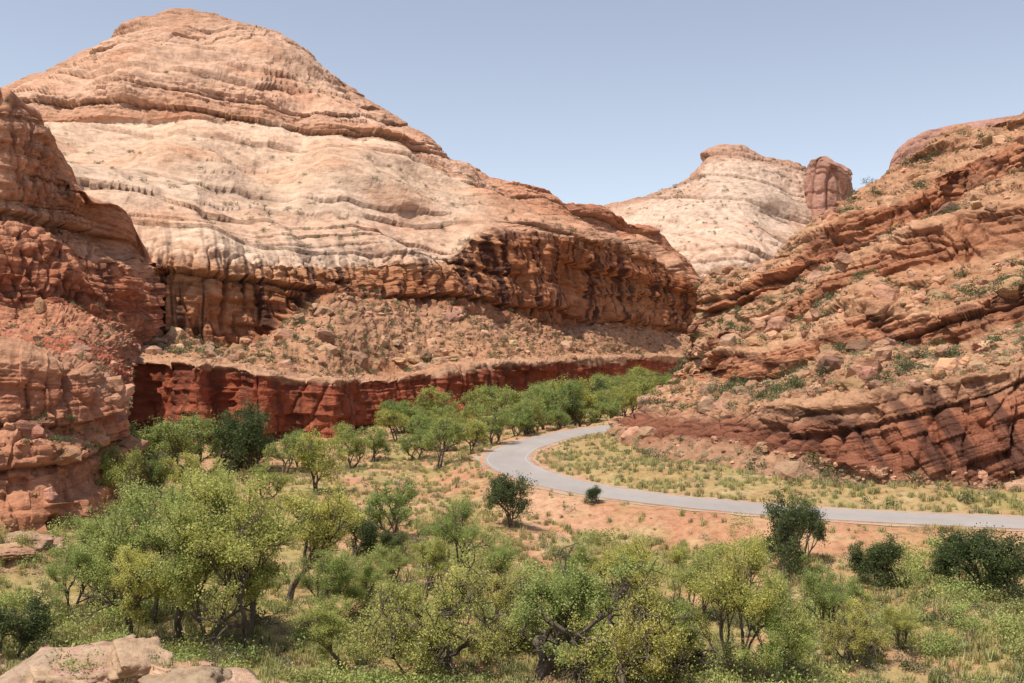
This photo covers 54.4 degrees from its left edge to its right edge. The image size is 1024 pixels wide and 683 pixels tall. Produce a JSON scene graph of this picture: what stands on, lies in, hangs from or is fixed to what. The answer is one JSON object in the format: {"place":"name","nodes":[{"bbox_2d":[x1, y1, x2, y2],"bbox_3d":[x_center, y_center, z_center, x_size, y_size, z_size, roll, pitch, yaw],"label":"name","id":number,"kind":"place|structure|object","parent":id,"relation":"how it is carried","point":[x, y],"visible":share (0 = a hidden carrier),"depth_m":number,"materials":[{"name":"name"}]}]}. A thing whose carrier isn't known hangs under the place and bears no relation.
{"place":"outdoors","nodes":[
{"label":"outdoors","id":0,"kind":"place"},
{"bbox_2d":[0,384,1023,682],"bbox_3d":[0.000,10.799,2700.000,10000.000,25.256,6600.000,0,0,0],"label":"ground","id":1,"kind":"structure","parent":0,"point":[670,524],"depth_m":117.46,"materials":[{"name":"soil"}]},
{"bbox_2d":[0,587,67,657],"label":"juniper tree","id":2,"kind":"object","parent":1,"relation":"on","point":[35,622],"visible":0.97,"depth_m":68.80,"materials":[{"name":"green plant"}]},
{"bbox_2d":[38,542,112,608],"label":"cottonwood tree","id":3,"kind":"object","parent":1,"relation":"on","point":[74,559],"visible":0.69,"depth_m":80.94,"materials":[{"name":"green plant"}]},
{"bbox_2d":[0,86,169,534],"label":"red rock cliff","id":4,"kind":"structure","parent":1,"relation":"on","point":[51,254],"depth_m":204.80,"materials":[{"name":"stone"}]},
{"bbox_2d":[0,98,147,457],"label":"cliff shrubs","id":5,"kind":"object","parent":4,"relation":"on","point":[72,419],"visible":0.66,"depth_m":156.15,"materials":[{"name":"green plant"}]},
{"bbox_2d":[0,297,148,532],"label":"cliff boulders","id":6,"kind":"object","parent":4,"relation":"on","point":[68,454],"visible":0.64,"depth_m":138.54,"materials":[{"name":"stone"}]},
{"bbox_2d":[64,515,106,584],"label":"cottonwood tree","id":7,"kind":"object","parent":1,"relation":"on","point":[82,521],"visible":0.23,"depth_m":87.90,"materials":[{"name":"green plant"}]},
{"bbox_2d":[73,499,151,607],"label":"cottonwood tree","id":8,"kind":"object","parent":1,"relation":"on","point":[108,569],"visible":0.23,"depth_m":81.11,"materials":[{"name":"green plant"}]},
{"bbox_2d":[95,439,147,506],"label":"cottonwood tree","id":9,"kind":"object","parent":1,"relation":"on","point":[108,469],"visible":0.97,"depth_m":131.71,"materials":[{"name":"green plant"}]},
{"bbox_2d":[64,472,186,631],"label":"cottonwood tree","id":10,"kind":"object","parent":1,"relation":"on","point":[112,537],"visible":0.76,"depth_m":75.95,"materials":[{"name":"green plant"}]},
{"bbox_2d":[103,542,172,635],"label":"cottonwood tree","id":11,"kind":"object","parent":1,"relation":"on","point":[136,588],"visible":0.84,"depth_m":71.25,"materials":[{"name":"green plant"}]},
{"bbox_2d":[129,415,165,462],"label":"cottonwood tree","id":12,"kind":"object","parent":1,"relation":"on","point":[152,438],"visible":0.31,"depth_m":165.16,"materials":[{"name":"green plant"}]},
{"bbox_2d":[0,531,298,682],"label":"sandstone slabs","id":13,"kind":"structure","parent":1,"relation":"on","point":[123,653],"depth_m":56.71,"materials":[{"name":"stone"}]},
{"bbox_2d":[131,451,176,497],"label":"cottonwood tree","id":14,"kind":"object","parent":1,"relation":"on","point":[157,474],"visible":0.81,"depth_m":139.50,"materials":[{"name":"green plant"}]},
{"bbox_2d":[130,409,209,479],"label":"cottonwood tree","id":15,"kind":"object","parent":1,"relation":"on","point":[177,435],"visible":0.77,"depth_m":162.18,"materials":[{"name":"green plant"}]},
{"bbox_2d":[156,449,206,491],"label":"cottonwood tree","id":16,"kind":"object","parent":1,"relation":"on","point":[189,458],"visible":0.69,"depth_m":137.72,"materials":[{"name":"green plant"}]},
{"bbox_2d":[157,410,223,467],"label":"cottonwood tree","id":17,"kind":"object","parent":1,"relation":"on","point":[200,437],"visible":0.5,"depth_m":171.09,"materials":[{"name":"green plant"}]},
{"bbox_2d":[150,480,232,600],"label":"cottonwood tree","id":18,"kind":"object","parent":1,"relation":"on","point":[172,493],"visible":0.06,"depth_m":84.37,"materials":[{"name":"green plant"}]},
{"bbox_2d":[133,496,253,641],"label":"cottonwood tree","id":19,"kind":"object","parent":1,"relation":"on","point":[171,570],"visible":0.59,"depth_m":71.21,"materials":[{"name":"green plant"}]},
{"bbox_2d":[168,456,241,585],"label":"cottonwood tree","id":20,"kind":"object","parent":1,"relation":"on","point":[221,476],"visible":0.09,"depth_m":94.12,"materials":[{"name":"green plant"}]},
{"bbox_2d":[139,473,291,643],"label":"cottonwood tree","id":21,"kind":"object","parent":1,"relation":"on","point":[257,584],"visible":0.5,"depth_m":72.59,"materials":[{"name":"green plant"}]},
{"bbox_2d":[205,436,229,456],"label":"cottonwood tree","id":22,"kind":"object","parent":1,"relation":"on","point":[209,449],"visible":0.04,"depth_m":180.71,"materials":[{"name":"green plant"}]},
{"bbox_2d":[205,409,264,469],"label":"juniper tree","id":23,"kind":"object","parent":1,"relation":"on","point":[226,436],"visible":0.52,"depth_m":174.13,"materials":[{"name":"green plant"}]},
{"bbox_2d":[210,398,280,474],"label":"juniper tree","id":24,"kind":"object","parent":1,"relation":"on","point":[250,430],"visible":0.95,"depth_m":167.91,"materials":[{"name":"green plant"}]},
{"bbox_2d":[168,461,326,660],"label":"cottonwood tree","id":25,"kind":"object","parent":1,"relation":"on","point":[270,532],"visible":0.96,"depth_m":71.58,"materials":[{"name":"green plant"}]},
{"bbox_2d":[243,461,291,501],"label":"cottonwood tree","id":26,"kind":"object","parent":1,"relation":"on","point":[283,479],"visible":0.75,"depth_m":139.25,"materials":[{"name":"green plant"}]},
{"bbox_2d":[262,430,307,472],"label":"cottonwood tree","id":27,"kind":"object","parent":1,"relation":"on","point":[274,453],"visible":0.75,"depth_m":166.63,"materials":[{"name":"green plant"}]},
{"bbox_2d":[280,427,321,468],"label":"cottonwood tree","id":28,"kind":"object","parent":1,"relation":"on","point":[312,445],"visible":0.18,"depth_m":172.12,"materials":[{"name":"green plant"}]},
{"bbox_2d":[285,426,350,492],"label":"cottonwood tree","id":29,"kind":"object","parent":1,"relation":"on","point":[307,459],"visible":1,"depth_m":143.57,"materials":[{"name":"green plant"}]},
{"bbox_2d":[281,590,356,669],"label":"cottonwood tree","id":30,"kind":"object","parent":1,"relation":"on","point":[329,622],"visible":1,"depth_m":66.67,"materials":[{"name":"green plant"}]},
{"bbox_2d":[263,478,378,602],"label":"cottonwood tree","id":31,"kind":"object","parent":1,"relation":"on","point":[327,511],"visible":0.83,"depth_m":83.75,"materials":[{"name":"green plant"}]},
{"bbox_2d":[295,548,367,614],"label":"cottonwood tree","id":32,"kind":"object","parent":1,"relation":"on","point":[338,575],"visible":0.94,"depth_m":77.41,"materials":[{"name":"green plant"}]},
{"bbox_2d":[332,424,374,468],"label":"cottonwood tree","id":33,"kind":"object","parent":1,"relation":"on","point":[354,445],"visible":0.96,"depth_m":171.89,"materials":[{"name":"green plant"}]},
{"bbox_2d":[6,8,703,443],"bbox_3d":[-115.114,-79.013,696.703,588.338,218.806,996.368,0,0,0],"label":"sandstone dome massif","id":34,"kind":"structure","parent":1,"relation":"on","point":[224,282],"depth_m":389.31,"materials":[{"name":"beige stone"}]},
{"bbox_2d":[18,38,696,376],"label":"talus shrubs","id":35,"kind":"object","parent":34,"relation":"on","point":[179,351],"visible":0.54,"depth_m":323.78,"materials":[{"name":"green plant"}]},
{"bbox_2d":[141,289,689,377],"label":"talus boulders","id":36,"kind":"object","parent":34,"relation":"on","point":[237,351],"visible":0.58,"depth_m":295.02,"materials":[{"name":"stone"}]},
{"bbox_2d":[341,506,384,555],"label":"juniper tree","id":37,"kind":"object","parent":1,"relation":"on","point":[367,534],"visible":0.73,"depth_m":103.93,"materials":[{"name":"green plant"}]},
{"bbox_2d":[342,550,389,615],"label":"cottonwood tree","id":38,"kind":"object","parent":1,"relation":"on","point":[368,573],"visible":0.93,"depth_m":80.22,"materials":[{"name":"green plant"}]},
{"bbox_2d":[361,423,393,461],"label":"cottonwood tree","id":39,"kind":"object","parent":1,"relation":"on","point":[380,441],"visible":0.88,"depth_m":188.50,"materials":[{"name":"green plant"}]},
{"bbox_2d":[361,473,420,536],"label":"cottonwood tree","id":40,"kind":"object","parent":1,"relation":"on","point":[399,500],"visible":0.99,"depth_m":111.14,"materials":[{"name":"green plant"}]},
{"bbox_2d":[372,526,413,558],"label":"juniper tree","id":41,"kind":"object","parent":1,"relation":"on","point":[391,540],"visible":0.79,"depth_m":102.11,"materials":[{"name":"green plant"}]},
{"bbox_2d":[373,541,416,591],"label":"cottonwood tree","id":42,"kind":"object","parent":1,"relation":"on","point":[399,560],"visible":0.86,"depth_m":87.31,"materials":[{"name":"green plant"}]},
{"bbox_2d":[355,567,456,655],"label":"cottonwood tree","id":43,"kind":"object","parent":1,"relation":"on","point":[414,596],"visible":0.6,"depth_m":72.08,"materials":[{"name":"green plant"}]},
{"bbox_2d":[394,423,433,458],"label":"cottonwood tree","id":44,"kind":"object","parent":1,"relation":"on","point":[406,446],"visible":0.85,"depth_m":188.91,"materials":[{"name":"green plant"}]},
{"bbox_2d":[337,534,515,681],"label":"cottonwood tree","id":45,"kind":"object","parent":1,"relation":"on","point":[448,613],"visible":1,"depth_m":65.96,"materials":[{"name":"green plant"}]},
{"bbox_2d":[409,534,459,601],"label":"cottonwood tree","id":46,"kind":"object","parent":1,"relation":"on","point":[434,553],"visible":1,"depth_m":85.27,"materials":[{"name":"green plant"}]},
{"bbox_2d":[420,412,467,467],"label":"cottonwood tree","id":47,"kind":"object","parent":1,"relation":"on","point":[441,435],"visible":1,"depth_m":166.60,"materials":[{"name":"green plant"}]},
{"bbox_2d":[419,492,498,583],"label":"cottonwood tree","id":48,"kind":"object","parent":1,"relation":"on","point":[445,526],"visible":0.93,"depth_m":90.32,"materials":[{"name":"green plant"}]},
{"bbox_2d":[453,418,489,453],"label":"cottonwood tree","id":49,"kind":"object","parent":1,"relation":"on","point":[475,433],"visible":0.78,"depth_m":180.08,"materials":[{"name":"green plant"}]},
{"bbox_2d":[445,554,544,650],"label":"cottonwood tree","id":50,"kind":"object","parent":1,"relation":"on","point":[498,604],"visible":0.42,"depth_m":74.43,"materials":[{"name":"green plant"}]},
{"bbox_2d":[475,403,516,445],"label":"cottonwood tree","id":51,"kind":"object","parent":1,"relation":"on","point":[497,424],"visible":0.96,"depth_m":193.75,"materials":[{"name":"green plant"}]},
{"bbox_2d":[483,538,519,592],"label":"cottonwood tree","id":52,"kind":"object","parent":1,"relation":"on","point":[504,552],"visible":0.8,"depth_m":87.62,"materials":[{"name":"green plant"}]},
{"bbox_2d":[332,364,672,450],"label":"distant trees","id":53,"kind":"object","parent":1,"relation":"on","point":[615,394],"visible":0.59,"depth_m":250.10,"materials":[{"name":"green plant"}]},
{"bbox_2d":[481,471,536,527],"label":"juniper tree","id":54,"kind":"object","parent":1,"relation":"on","point":[508,492],"visible":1,"depth_m":117.25,"materials":[{"name":"green plant"}]},
{"bbox_2d":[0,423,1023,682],"bbox_3d":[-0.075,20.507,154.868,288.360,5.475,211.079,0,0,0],"label":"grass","id":55,"kind":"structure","parent":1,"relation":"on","point":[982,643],"depth_m":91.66,"materials":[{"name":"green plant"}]},
{"bbox_2d":[0,498,1023,682],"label":"willow shrubs","id":56,"kind":"object","parent":1,"relation":"on","point":[1010,625],"visible":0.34,"depth_m":74.47,"materials":[{"name":"green plant"}]},
{"bbox_2d":[1,447,1023,682],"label":"dark shrubs","id":57,"kind":"object","parent":1,"relation":"on","point":[931,619],"visible":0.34,"depth_m":79.64,"materials":[{"name":"green plant"}]},
{"bbox_2d":[3,412,1022,682],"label":"sagebrush","id":58,"kind":"object","parent":1,"relation":"on","point":[861,662],"visible":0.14,"depth_m":81.22,"materials":[{"name":"green plant"}]},
{"bbox_2d":[31,475,1004,682],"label":"scattered stones","id":59,"kind":"object","parent":1,"relation":"on","point":[551,678],"visible":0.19,"depth_m":80.17,"materials":[{"name":"stone"}]},
{"bbox_2d":[494,394,548,434],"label":"cottonwood tree","id":60,"kind":"object","parent":1,"relation":"on","point":[536,405],"visible":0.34,"depth_m":229.94,"materials":[{"name":"green plant"}]},
{"bbox_2d":[519,381,573,429],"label":"cottonwood tree","id":61,"kind":"object","parent":1,"relation":"on","point":[545,394],"visible":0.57,"depth_m":244.83,"materials":[{"name":"green plant"}]},
{"bbox_2d":[503,563,607,668],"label":"cottonwood tree","id":62,"kind":"object","parent":1,"relation":"on","point":[526,574],"visible":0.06,"depth_m":71.69,"materials":[{"name":"green plant"}]},
{"bbox_2d":[541,376,590,407],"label":"cottonwood tree","id":63,"kind":"object","parent":1,"relation":"on","point":[576,389],"visible":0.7,"depth_m":267.86,"materials":[{"name":"green plant"}]},
{"bbox_2d":[551,535,599,580],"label":"cottonwood tree","id":64,"kind":"object","parent":1,"relation":"on","point":[580,550],"visible":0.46,"depth_m":87.18,"materials":[{"name":"green plant"}]},
{"bbox_2d":[552,373,599,419],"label":"cottonwood tree","id":65,"kind":"object","parent":1,"relation":"on","point":[590,399],"visible":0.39,"depth_m":275.54,"materials":[{"name":"green plant"}]},
{"bbox_2d":[499,542,656,682],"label":"cottonwood tree","id":66,"kind":"object","parent":1,"relation":"on","point":[566,587],"visible":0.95,"depth_m":65.30,"materials":[{"name":"green plant"}]},
{"bbox_2d":[580,485,602,502],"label":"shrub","id":67,"kind":"object","parent":1,"relation":"on","point":[592,493],"visible":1,"depth_m":124.19,"materials":[{"name":"green plant"}]},
{"bbox_2d":[581,542,627,592],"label":"cottonwood tree","id":68,"kind":"object","parent":1,"relation":"on","point":[603,560],"visible":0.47,"depth_m":86.24,"materials":[{"name":"green plant"}]},
{"bbox_2d":[555,536,705,682],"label":"cottonwood tree","id":69,"kind":"object","parent":1,"relation":"on","point":[659,643],"visible":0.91,"depth_m":61.53,"materials":[{"name":"green plant"}]},
{"bbox_2d":[604,532,660,586],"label":"cottonwood tree","id":70,"kind":"object","parent":1,"relation":"on","point":[632,550],"visible":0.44,"depth_m":83.22,"materials":[{"name":"green plant"}]},
{"bbox_2d":[663,540,690,571],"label":"cottonwood tree","id":71,"kind":"object","parent":1,"relation":"on","point":[675,554],"visible":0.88,"depth_m":91.19,"materials":[{"name":"green plant"}]},
{"bbox_2d":[618,581,737,681],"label":"cottonwood tree","id":72,"kind":"object","parent":1,"relation":"on","point":[681,607],"visible":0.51,"depth_m":64.59,"materials":[{"name":"green plant"}]},
{"bbox_2d":[665,544,742,620],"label":"cottonwood tree","id":73,"kind":"object","parent":1,"relation":"on","point":[689,570],"visible":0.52,"depth_m":78.58,"materials":[{"name":"green plant"}]},
{"bbox_2d":[604,144,811,276],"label":"sandstone dome","id":74,"kind":"structure","parent":1,"relation":"on","point":[768,189],"depth_m":929.38,"materials":[{"name":"beige stone"}]},
{"bbox_2d":[629,146,811,246],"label":"dome shrubs","id":75,"kind":"object","parent":74,"relation":"on","point":[720,201],"visible":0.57,"depth_m":933.08,"materials":[{"name":"green plant"}]},
{"bbox_2d":[676,524,820,681],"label":"cottonwood tree","id":76,"kind":"object","parent":1,"relation":"on","point":[722,586],"visible":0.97,"depth_m":63.91,"materials":[{"name":"green plant"}]},
{"bbox_2d":[727,563,824,682],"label":"cottonwood tree","id":77,"kind":"object","parent":1,"relation":"on","point":[776,624],"visible":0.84,"depth_m":62.58,"materials":[{"name":"green plant"}]},
{"bbox_2d":[759,485,813,583],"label":"juniper tree","id":78,"kind":"object","parent":1,"relation":"on","point":[783,536],"visible":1,"depth_m":93.56,"materials":[{"name":"green plant"}]},
{"bbox_2d":[780,496,830,559],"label":"juniper tree","id":79,"kind":"object","parent":1,"relation":"on","point":[817,530],"visible":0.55,"depth_m":98.20,"materials":[{"name":"green plant"}]},
{"bbox_2d":[781,566,854,636],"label":"cottonwood tree","id":80,"kind":"object","parent":1,"relation":"on","point":[818,593],"visible":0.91,"depth_m":74.10,"materials":[{"name":"green plant"}]},
{"bbox_2d":[811,583,894,669],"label":"cottonwood tree","id":81,"kind":"object","parent":1,"relation":"on","point":[858,623],"visible":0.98,"depth_m":68.47,"materials":[{"name":"green plant"}]},
{"bbox_2d":[839,576,877,608],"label":"cottonwood tree","id":82,"kind":"object","parent":1,"relation":"on","point":[857,591],"visible":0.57,"depth_m":82.69,"materials":[{"name":"green plant"}]},
{"bbox_2d":[842,539,893,585],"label":"juniper tree","id":83,"kind":"object","parent":1,"relation":"on","point":[856,559],"visible":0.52,"depth_m":91.52,"materials":[{"name":"green plant"}]},
{"bbox_2d":[848,530,910,589],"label":"juniper tree","id":84,"kind":"object","parent":1,"relation":"on","point":[887,554],"visible":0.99,"depth_m":88.74,"materials":[{"name":"green plant"}]},
{"bbox_2d":[863,602,922,652],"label":"cottonwood tree","id":85,"kind":"object","parent":1,"relation":"on","point":[899,622],"visible":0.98,"depth_m":71.19,"materials":[{"name":"green plant"}]},
{"bbox_2d":[918,541,980,579],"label":"juniper tree","id":86,"kind":"object","parent":1,"relation":"on","point":[946,565],"visible":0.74,"depth_m":88.95,"materials":[{"name":"green plant"}]},
{"bbox_2d":[926,522,1023,591],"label":"juniper tree","id":87,"kind":"object","parent":1,"relation":"on","point":[984,551],"visible":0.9,"depth_m":86.34,"materials":[{"name":"green plant"}]},
{"bbox_2d":[972,541,1023,602],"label":"juniper tree","id":88,"kind":"object","parent":1,"relation":"on","point":[1012,565],"visible":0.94,"depth_m":84.63,"materials":[{"name":"green plant"}]},
{"bbox_2d":[0,0,1023,205],"label":"sky","id":89,"kind":"structure","parent":0,"point":[601,102],"materials":[{"name":"blue"}]},
{"bbox_2d":[474,424,1023,531],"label":"road","id":90,"kind":"structure","parent":0,"point":[511,459],"depth_m":126.63,"materials":[{"name":"grey asphalt"}]},
{"bbox_2d":[607,112,1023,488],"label":"rocky hillside","id":91,"kind":"structure","parent":0,"point":[971,424],"depth_m":175.10,"materials":[{"name":"stone"}]},
{"bbox_2d":[605,125,1023,490],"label":"hillside boulders","id":92,"kind":"object","parent":91,"relation":"on","point":[827,357],"visible":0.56,"depth_m":169.09,"materials":[{"name":"stone"}]},
{"bbox_2d":[605,134,1023,489],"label":"hillside sagebrush","id":93,"kind":"object","parent":91,"relation":"on","point":[894,380],"visible":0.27,"depth_m":156.73,"materials":[{"name":"green plant"}]},
{"bbox_2d":[612,122,1023,489],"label":"hillside junipers","id":94,"kind":"object","parent":91,"relation":"on","point":[795,382],"visible":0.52,"depth_m":176.12,"materials":[{"name":"green plant"}]},
{"bbox_2d":[804,156,853,219],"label":"sandstone tower","id":95,"kind":"structure","parent":0,"point":[828,183],"depth_m":939.72,"materials":[{"name":"brown stone"}]},
{"bbox_2d":[889,116,1011,167],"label":"sandstone ridge","id":96,"kind":"structure","parent":0,"point":[911,146],"depth_m":552.57,"materials":[{"name":"brown stone"}]}
]}

